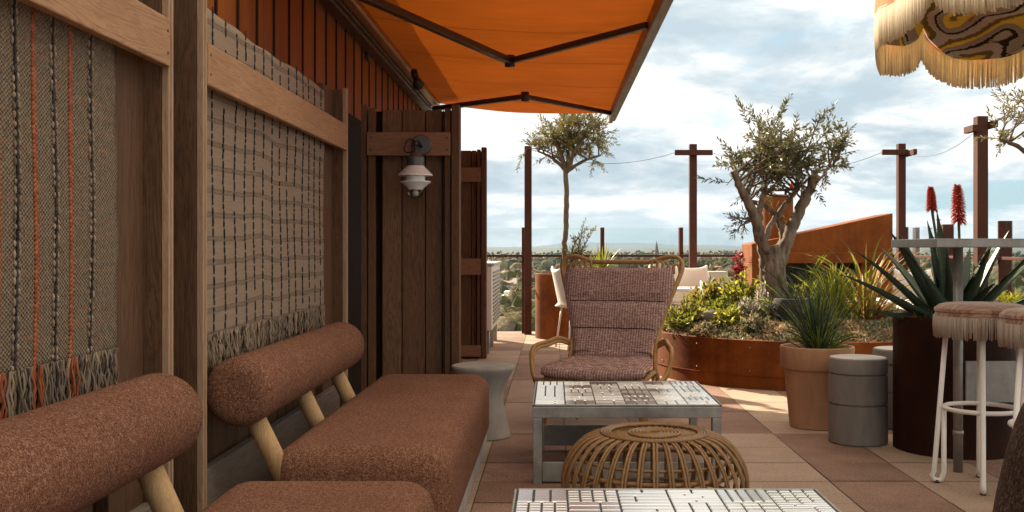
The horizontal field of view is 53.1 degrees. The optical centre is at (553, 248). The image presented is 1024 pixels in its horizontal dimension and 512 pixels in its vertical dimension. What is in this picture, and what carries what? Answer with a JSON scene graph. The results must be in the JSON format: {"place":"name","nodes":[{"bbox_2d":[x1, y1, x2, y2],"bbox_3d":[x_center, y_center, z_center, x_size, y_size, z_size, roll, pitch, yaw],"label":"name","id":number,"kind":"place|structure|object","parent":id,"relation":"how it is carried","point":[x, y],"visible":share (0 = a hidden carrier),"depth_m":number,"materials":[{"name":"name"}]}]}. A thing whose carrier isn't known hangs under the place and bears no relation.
{"place":"outdoors","nodes":[
{"label":"outdoors","id":0,"kind":"place"},
{"bbox_2d":[487,242,741,248],"bbox_3d":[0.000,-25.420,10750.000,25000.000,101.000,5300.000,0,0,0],"label":"distant hills","id":1,"kind":"structure","parent":0,"point":[589,244],"depth_m":12172.45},
{"bbox_2d":[700,280,723,298],"bbox_3d":[1.765,0.709,10.728,0.433,0.746,0.386,0,0,-40],"label":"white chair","id":2,"kind":"object","parent":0,"point":[706,284],"visible":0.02,"depth_m":10.70,"materials":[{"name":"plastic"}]},
{"bbox_2d":[440,0,1023,246],"label":"sky","id":3,"kind":"structure","parent":0,"point":[703,54],"materials":[{"name":"white"}]},
{"bbox_2d":[461,331,1003,511],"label":"terrace paving","id":4,"kind":"structure","parent":0,"point":[866,480],"depth_m":5.22,"materials":[{"name":"brown tile"}]},
{"bbox_2d":[0,0,172,511],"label":"timber wall panel","id":5,"kind":"structure","parent":4,"relation":"on","point":[138,34],"depth_m":2.96,"materials":[{"name":"brown wood"}]},
{"bbox_2d":[0,0,118,419],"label":"woven blanket","id":6,"kind":"object","parent":5,"relation":"hanging from","point":[59,247],"visible":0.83,"depth_m":2.43,"materials":[{"name":"grey fabric"}]},
{"bbox_2d":[0,373,433,511],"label":"lounge bench","id":7,"kind":"object","parent":4,"relation":"on","point":[78,453],"visible":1,"depth_m":2.32,"materials":[{"name":"orange fabric"}]},
{"bbox_2d":[173,0,360,511],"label":"timber wall panel","id":8,"kind":"structure","parent":4,"relation":"on","point":[215,460],"depth_m":3.58,"materials":[{"name":"brown wood"}]},
{"bbox_2d":[207,6,324,373],"bbox_3d":[-1.185,-0.200,4.310,0.036,1.280,1.940,0,0,0],"label":"woven blanket","id":9,"kind":"object","parent":8,"relation":"hanging from","point":[265,242],"visible":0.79,"depth_m":4.13,"materials":[{"name":"beige fabric"}]},
{"bbox_2d":[207,0,419,120],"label":"rooftop building","id":10,"kind":"structure","parent":4,"relation":"on","point":[315,41],"depth_m":5.87,"materials":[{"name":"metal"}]},
{"bbox_2d":[318,0,673,122],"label":"folding arm awning","id":11,"kind":"object","parent":10,"relation":"attached to","point":[553,56],"visible":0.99,"depth_m":7.16,"materials":[{"name":"orange fabric"}]},
{"bbox_2d":[410,69,423,89],"bbox_3d":[-1.100,-1.346,8.142,0.088,0.178,0.166,0,0,-35],"label":"spotlight","id":12,"kind":"object","parent":11,"relation":"attached to","point":[418,83],"visible":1,"depth_m":8.12,"materials":[{"name":"black metal"}]},
{"bbox_2d":[207,322,488,511],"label":"lounge bench","id":13,"kind":"object","parent":4,"relation":"on","point":[428,432],"visible":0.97,"depth_m":3.71,"materials":[{"name":"orange fabric"}]},
{"bbox_2d":[361,104,460,390],"bbox_3d":[-0.879,0.099,6.327,0.602,1.962,0.146,0,0,0],"label":"timber partition","id":14,"kind":"object","parent":4,"relation":"on","point":[410,285],"visible":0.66,"depth_m":6.34,"materials":[{"name":"brown wood"}]},
{"bbox_2d":[398,135,432,198],"bbox_3d":[-0.825,-0.493,6.133,0.208,0.397,0.243,0,0,0],"label":"wall lantern","id":15,"kind":"object","parent":14,"relation":"attached to","point":[414,172],"depth_m":6.08,"materials":[{"name":"grey metal"}]},
{"bbox_2d":[461,147,486,358],"bbox_3d":[-0.980,0.045,10.077,0.640,2.070,0.146,0,0,0],"label":"timber partition","id":16,"kind":"object","parent":4,"relation":"on","point":[473,253],"visible":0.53,"depth_m":10.07,"materials":[{"name":"brown wood"}]},
{"bbox_2d":[451,361,514,440],"bbox_3d":[-0.405,0.873,5.880,0.364,0.414,0.364,0,0,0],"label":"hourglass stool","id":17,"kind":"object","parent":4,"relation":"on","point":[495,375],"visible":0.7,"depth_m":5.78,"materials":[{"name":"grey concrete"}]},
{"bbox_2d":[487,261,501,353],"bbox_3d":[-0.840,0.615,11.225,0.460,0.930,1.590,0,0,0],"label":"outdoor cabinet","id":18,"kind":"object","parent":4,"relation":"on","point":[493,293],"visible":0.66,"depth_m":10.71,"materials":[{"name":"white metal"}]},
{"bbox_2d":[524,146,531,334],"bbox_3d":[-0.320,-0.100,12.850,0.090,2.360,0.090,0,0,0],"label":"light post","id":19,"kind":"object","parent":4,"relation":"on","point":[528,243],"visible":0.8,"depth_m":12.80,"materials":[{"name":"brown paint"}]},
{"bbox_2d":[535,272,568,339],"bbox_3d":[0.147,0.690,12.400,0.740,0.780,0.740,0,0,0],"label":"corten planter","id":20,"kind":"object","parent":4,"relation":"on","point":[547,312],"visible":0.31,"depth_m":12.10,"materials":[{"name":"metal"}]},
{"bbox_2d":[515,113,620,271],"bbox_3d":[0.189,-0.788,12.431,1.306,2.146,1.172,0,0,0],"label":"olive tree","id":21,"kind":"object","parent":20,"relation":"on","point":[568,139],"visible":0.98,"depth_m":12.34,"materials":[{"name":"green plant"}]},
{"bbox_2d":[561,218,598,266],"bbox_3d":[0.305,-0.032,12.224,0.472,0.680,0.326,0,0,0],"label":"leafy shrub","id":22,"kind":"object","parent":20,"relation":"on","point":[582,249],"visible":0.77,"depth_m":12.21,"materials":[{"name":"green plant"}]},
{"bbox_2d":[587,244,623,267],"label":"agave plant","id":23,"kind":"object","parent":20,"relation":"on","point":[605,257],"visible":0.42,"depth_m":12.30,"materials":[{"name":"green plant"}]},
{"bbox_2d":[551,266,569,349],"bbox_3d":[0.239,0.638,11.087,0.528,0.888,0.471,0,0,-18],"label":"white chair","id":24,"kind":"object","parent":4,"relation":"on","point":[559,286],"visible":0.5,"depth_m":10.97,"materials":[{"name":"fabric"}]},
{"bbox_2d":[529,254,684,424],"bbox_3d":[0.343,0.564,6.449,0.899,1.051,0.887,0,0,16],"label":"rattan armchair","id":25,"kind":"object","parent":4,"relation":"on","point":[617,317],"visible":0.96,"depth_m":6.62,"materials":[{"name":"fabric"}]},
{"bbox_2d":[532,381,721,483],"bbox_3d":[0.336,0.896,5.090,0.870,0.367,0.828,0,0,0],"label":"coffee table","id":26,"kind":"object","parent":4,"relation":"on","point":[692,401],"visible":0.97,"depth_m":4.74,"materials":[{"name":"white tile"}]},
{"bbox_2d":[561,422,748,487],"bbox_3d":[0.395,0.897,4.020,0.735,0.362,0.733,0,0,0],"label":"rattan pouf","id":27,"kind":"object","parent":4,"relation":"on","point":[665,435],"visible":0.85,"depth_m":3.87,"materials":[{"name":"brown wicker"}]},
{"bbox_2d":[511,488,840,511],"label":"coffee table","id":28,"kind":"object","parent":4,"relation":"on","point":[668,500],"visible":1,"depth_m":2.90,"materials":[{"name":"white tile"}]},
{"bbox_2d":[668,265,707,315],"bbox_3d":[1.577,0.638,12.058,0.471,0.888,0.528,0,0,-6],"label":"white chair","id":29,"kind":"object","parent":4,"relation":"on","point":[692,277],"visible":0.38,"depth_m":11.84,"materials":[{"name":"fabric"}]},
{"bbox_2d":[676,287,699,303],"bbox_3d":[1.363,0.757,11.300,0.620,0.645,0.550,0,0,0],"label":"dining table","id":30,"kind":"object","parent":4,"relation":"on","point":[683,289],"visible":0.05,"depth_m":11.03,"materials":[{"name":"white"}]},
{"bbox_2d":[675,144,712,306],"bbox_3d":[1.700,-0.095,12.477,0.460,2.350,0.135,0,0,0],"label":"light post","id":31,"kind":"object","parent":4,"relation":"on","point":[692,152],"visible":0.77,"depth_m":12.46,"materials":[{"name":"brown paint"}]},
{"bbox_2d":[531,149,672,163],"bbox_3d":[0.575,-1.146,12.615,1.829,0.213,0.005,0,0,12],"label":"light cable","id":32,"kind":"object","parent":31,"relation":"hanging from","point":[615,163],"visible":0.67,"depth_m":12.58,"materials":[{"name":"black metal"}]},
{"bbox_2d":[487,227,919,332],"bbox_3d":[0.620,0.407,13.026,8.050,1.345,0.168,0,0,0],"label":"glass balustrade","id":33,"kind":"object","parent":4,"relation":"on","point":[916,232],"visible":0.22,"depth_m":12.99,"materials":[{"name":"brown paint"}]},
{"bbox_2d":[651,321,892,390],"bbox_3d":[2.220,0.836,9.000,2.736,0.488,2.696,0,0,0],"label":"round planter","id":34,"kind":"object","parent":4,"relation":"on","point":[724,361],"visible":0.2,"depth_m":7.97,"materials":[{"name":"metal"}]},
{"bbox_2d":[663,293,706,328],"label":"succulent bush","id":35,"kind":"object","parent":34,"relation":"on","point":[685,314],"visible":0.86,"depth_m":8.55,"materials":[{"name":"green plant"}]},
{"bbox_2d":[690,320,722,336],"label":"bed plant","id":36,"kind":"object","parent":34,"relation":"on","point":[704,328],"visible":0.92,"depth_m":8.21,"materials":[{"name":"grey plant"}]},
{"bbox_2d":[699,310,718,324],"bbox_3d":[1.315,0.578,8.500,0.213,0.132,0.180,0,0,0],"label":"boulder","id":37,"kind":"object","parent":34,"relation":"on","point":[707,316],"visible":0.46,"depth_m":8.44,"materials":[{"name":"stone"}]},
{"bbox_2d":[687,275,732,307],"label":"leafy plant","id":38,"kind":"object","parent":34,"relation":"on","point":[708,291],"visible":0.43,"depth_m":9.16,"materials":[{"name":"green plant"}]},
{"bbox_2d":[704,293,736,310],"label":"bed plant","id":39,"kind":"object","parent":34,"relation":"on","point":[716,303],"visible":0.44,"depth_m":8.82,"materials":[{"name":"green plant"}]},
{"bbox_2d":[712,303,748,325],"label":"bed plant","id":40,"kind":"object","parent":34,"relation":"on","point":[731,315],"visible":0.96,"depth_m":8.30,"materials":[{"name":"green plant"}]},
{"bbox_2d":[721,251,748,296],"bbox_3d":[1.695,0.323,9.349,0.439,0.600,0.433,0,0,0],"label":"kangaroo paw","id":41,"kind":"object","parent":34,"relation":"on","point":[737,268],"visible":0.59,"depth_m":9.36,"materials":[{"name":"red plant"}]},
{"bbox_2d":[712,267,760,306],"bbox_3d":[1.706,0.403,9.106,0.628,0.486,0.597,0,0,0],"label":"leafy plant","id":42,"kind":"object","parent":34,"relation":"on","point":[740,290],"visible":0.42,"depth_m":9.06,"materials":[{"name":"green plant"}]},
{"bbox_2d":[729,296,763,317],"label":"flowering shrub","id":43,"kind":"object","parent":34,"relation":"on","point":[746,306],"visible":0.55,"depth_m":8.45,"materials":[{"name":"grey plant"}]},
{"bbox_2d":[736,281,768,311],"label":"flowering shrub","id":44,"kind":"object","parent":34,"relation":"on","point":[759,295],"visible":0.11,"depth_m":8.56,"materials":[{"name":"grey plant"}]},
{"bbox_2d":[738,313,773,331],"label":"bed plant","id":45,"kind":"object","parent":34,"relation":"on","point":[753,322],"visible":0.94,"depth_m":8.06,"materials":[{"name":"grey plant"}]},
{"bbox_2d":[744,295,783,321],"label":"rosemary bush","id":46,"kind":"object","parent":34,"relation":"on","point":[767,313],"visible":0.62,"depth_m":8.28,"materials":[{"name":"green plant"}]},
{"bbox_2d":[693,93,858,302],"bbox_3d":[1.912,-0.362,8.779,1.221,2.001,1.274,0,0,35],"label":"olive tree","id":47,"kind":"object","parent":34,"relation":"on","point":[775,164],"visible":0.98,"depth_m":8.68,"materials":[{"name":"green plant"}]},
{"bbox_2d":[662,308,906,344],"bbox_3d":[2.218,0.618,8.998,2.717,0.245,2.684,0,0,0],"label":"ground cover","id":48,"kind":"object","parent":34,"relation":"on","point":[868,324],"visible":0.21,"depth_m":8.02,"materials":[{"name":"grey plant"}]},
{"bbox_2d":[771,297,811,322],"bbox_3d":[1.923,0.513,8.250,0.330,0.225,0.330,0,0,0],"label":"boulder","id":49,"kind":"object","parent":34,"relation":"on","point":[787,305],"visible":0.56,"depth_m":8.13,"materials":[{"name":"stone"}]},
{"bbox_2d":[747,249,847,307],"bbox_3d":[2.060,0.317,8.507,1.023,0.623,0.910,0,0,0],"label":"strap leaf plant","id":50,"kind":"object","parent":34,"relation":"on","point":[784,284],"visible":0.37,"depth_m":8.52,"materials":[{"name":"green plant"}]},
{"bbox_2d":[793,280,823,305],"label":"leafy plant","id":51,"kind":"object","parent":34,"relation":"on","point":[802,288],"visible":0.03,"depth_m":8.71,"materials":[{"name":"green plant"}]},
{"bbox_2d":[792,259,876,319],"bbox_3d":[2.295,0.344,8.318,0.771,0.570,0.803,0,0,0],"label":"grass clump","id":52,"kind":"object","parent":34,"relation":"on","point":[836,285],"visible":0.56,"depth_m":8.22,"materials":[{"name":"green plant"}]},
{"bbox_2d":[843,297,859,316],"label":"bed plant","id":53,"kind":"object","parent":34,"relation":"on","point":[856,300],"visible":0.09,"depth_m":8.55,"materials":[{"name":"green plant"}]},
{"bbox_2d":[788,236,931,321],"bbox_3d":[2.527,0.259,8.194,1.320,0.733,1.192,0,0,44],"label":"flax plant","id":54,"kind":"object","parent":34,"relation":"on","point":[870,300],"visible":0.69,"depth_m":8.25,"materials":[{"name":"green plant"}]},
{"bbox_2d":[855,302,889,321],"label":"shrub","id":55,"kind":"object","parent":34,"relation":"on","point":[880,308],"visible":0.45,"depth_m":8.27,"materials":[{"name":"green plant"}]},
{"bbox_2d":[882,301,901,320],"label":"shrub","id":56,"kind":"object","parent":34,"relation":"on","point":[894,309],"visible":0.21,"depth_m":8.36,"materials":[{"name":"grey plant"}]},
{"bbox_2d":[742,188,892,302],"bbox_3d":[2.822,0.218,11.010,1.478,1.723,0.640,0,0,0],"label":"outdoor fireplace","id":57,"kind":"object","parent":4,"relation":"on","point":[864,235],"visible":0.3,"depth_m":10.75,"materials":[{"name":"orange metal"}]},
{"bbox_2d":[780,342,854,430],"bbox_3d":[1.600,0.835,6.220,0.444,0.490,0.444,0,0,0],"label":"terracotta pot","id":58,"kind":"object","parent":4,"relation":"on","point":[806,371],"visible":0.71,"depth_m":6.06,"materials":[{"name":"ceramic"}]},
{"bbox_2d":[752,271,870,348],"bbox_3d":[1.578,0.382,6.199,0.710,0.529,0.740,0,0,0],"label":"grass plant","id":59,"kind":"object","parent":58,"relation":"on","point":[815,315],"depth_m":6.17,"materials":[{"name":"green plant"}]},
{"bbox_2d":[775,308,874,349],"bbox_3d":[1.629,0.501,6.179,0.643,0.294,0.584,0,0,0],"label":"sedge plant","id":60,"kind":"object","parent":58,"relation":"on","point":[824,338],"visible":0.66,"depth_m":6.13,"materials":[{"name":"green plant"}]},
{"bbox_2d":[828,354,887,446],"bbox_3d":[1.700,0.843,5.720,0.320,0.475,0.320,0,0,0],"label":"drum stool","id":61,"kind":"object","parent":4,"relation":"on","point":[858,400],"visible":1,"depth_m":5.58,"materials":[{"name":"grey concrete"}]},
{"bbox_2d":[873,346,892,429],"bbox_3d":[2.100,0.843,6.220,0.310,0.475,0.310,0,0,0],"label":"drum stool","id":62,"kind":"object","parent":4,"relation":"on","point":[886,352],"visible":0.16,"depth_m":6.10,"materials":[{"name":"grey concrete"}]},
{"bbox_2d":[876,298,910,305],"bbox_3d":[3.105,0.770,9.200,0.620,0.620,0.600,0,0,0],"label":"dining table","id":63,"kind":"object","parent":4,"relation":"on","point":[877,299],"visible":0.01,"depth_m":8.90,"materials":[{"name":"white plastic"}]},
{"bbox_2d":[882,143,916,270],"bbox_3d":[4.110,-0.090,12.250,0.340,2.340,0.400,0,0,0],"label":"light post","id":64,"kind":"object","parent":4,"relation":"on","point":[901,152],"visible":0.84,"depth_m":12.30,"materials":[{"name":"brown paint"}]},
{"bbox_2d":[913,134,971,156],"bbox_3d":[4.220,-1.111,11.150,0.005,0.162,2.101,0,0,1],"label":"light cable","id":65,"kind":"object","parent":64,"relation":"hanging from","point":[942,152],"visible":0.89,"depth_m":11.11,"materials":[{"name":"black metal"}]},
{"bbox_2d":[894,269,932,310],"bbox_3d":[3.571,0.638,9.920,0.528,0.888,0.471,0,0,-45],"label":"white chair","id":66,"kind":"object","parent":4,"relation":"on","point":[905,282],"visible":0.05,"depth_m":9.82,"materials":[{"name":"plastic"}]},
{"bbox_2d":[874,0,1023,88],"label":"fringed parasol","id":67,"kind":"object","parent":4,"relation":"on","point":[965,43],"visible":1,"depth_m":5.00,"materials":[{"name":"beige fabric"}]},
{"bbox_2d":[893,312,1015,459],"bbox_3d":[2.160,0.720,5.530,0.624,0.720,0.624,0,0,0],"label":"steel pot","id":68,"kind":"object","parent":4,"relation":"on","point":[917,348],"visible":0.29,"depth_m":5.31,"materials":[{"name":"metal"}]},
{"bbox_2d":[911,309,932,317],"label":"succulent","id":69,"kind":"object","parent":68,"relation":"on","point":[916,315],"visible":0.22,"depth_m":5.41,"materials":[{"name":"plant"}]},
{"bbox_2d":[840,184,1023,319],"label":"aloe plant","id":70,"kind":"object","parent":68,"relation":"on","point":[929,293],"visible":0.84,"depth_m":5.52,"materials":[{"name":"green plant"}]},
{"bbox_2d":[891,239,1023,472],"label":"bar table","id":71,"kind":"object","parent":4,"relation":"on","point":[1000,380],"visible":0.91,"depth_m":4.94,"materials":[{"name":"metal"}]},
{"bbox_2d":[894,221,1023,294],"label":"glass balustrade","id":72,"kind":"object","parent":4,"relation":"on","point":[1005,258],"visible":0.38,"depth_m":9.84,"materials":[{"name":"brown paint"}]},
{"bbox_2d":[929,301,1023,495],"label":"bar stool","id":73,"kind":"object","parent":4,"relation":"on","point":[977,319],"visible":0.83,"depth_m":4.56,"materials":[{"name":"white metal"}]},
{"bbox_2d":[964,116,997,288],"bbox_3d":[4.150,-0.100,9.950,0.205,2.360,0.320,0,0,0],"label":"light post","id":74,"kind":"object","parent":4,"relation":"on","point":[981,125],"visible":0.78,"depth_m":9.90,"materials":[{"name":"brown paint"}]},
{"bbox_2d":[992,403,1023,511],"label":"boucle armchair","id":75,"kind":"object","parent":4,"relation":"on","point":[1009,496],"visible":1,"depth_m":2.11,"materials":[{"name":"brown fabric"}]},
{"bbox_2d":[997,307,1023,427],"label":"bar stool","id":76,"kind":"object","parent":4,"relation":"on","point":[1010,329],"visible":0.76,"depth_m":4.15,"materials":[{"name":"pink fabric"}]},
{"bbox_3d":[4.020,0.800,8.300,0.600,0.560,0.600,0,0,0],"label":"square planter","id":77,"kind":"object","parent":4,"relation":"on","visible":0},
{"bbox_2d":[973,83,1023,156],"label":"olive tree","id":78,"kind":"object","parent":77,"relation":"on","point":[1003,135],"visible":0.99,"depth_m":8.36,"materials":[{"name":"green plant"}]},
{"bbox_2d":[487,247,1023,268],"bbox_3d":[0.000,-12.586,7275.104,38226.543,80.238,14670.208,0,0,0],"label":"terrain","id":79,"kind":"structure","parent":0,"point":[649,249],"depth_m":6082.81,"materials":[{"name":"green plant"}]},
{"bbox_2d":[508,275,518,283],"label":"house","id":80,"kind":"structure","parent":79,"relation":"on","point":[514,280],"depth_m":541.49,"materials":[{"name":"stone"}]},
{"bbox_2d":[648,241,660,267],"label":"church","id":81,"kind":"structure","parent":79,"relation":"on","point":[656,251],"depth_m":898.71,"materials":[{"name":"stone"}]},
{"bbox_2d":[708,271,731,289],"bbox_3d":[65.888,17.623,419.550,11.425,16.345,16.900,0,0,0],"label":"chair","id":82,"kind":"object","parent":79,"relation":"on","point":[716,274],"depth_m":414.00,"materials":[{"name":"beige fabric"}]},
{"bbox_2d":[723,263,731,269],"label":"house","id":83,"kind":"structure","parent":79,"relation":"on","point":[727,267],"depth_m":851.66,"materials":[{"name":"stone"}]},
{"bbox_2d":[487,250,1023,330],"bbox_3d":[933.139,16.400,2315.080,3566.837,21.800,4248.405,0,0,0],"label":"woodland","id":84,"kind":"object","parent":79,"relation":"on","point":[510,312],"visible":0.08,"depth_m":898.85,"materials":[{"name":"green plant"}]},
{"bbox_2d":[994,287,1023,302],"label":"lime succulent","id":85,"kind":"object","parent":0,"point":[1003,296],"visible":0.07,"depth_m":7.18,"materials":[{"name":"green plant"}]}
]}

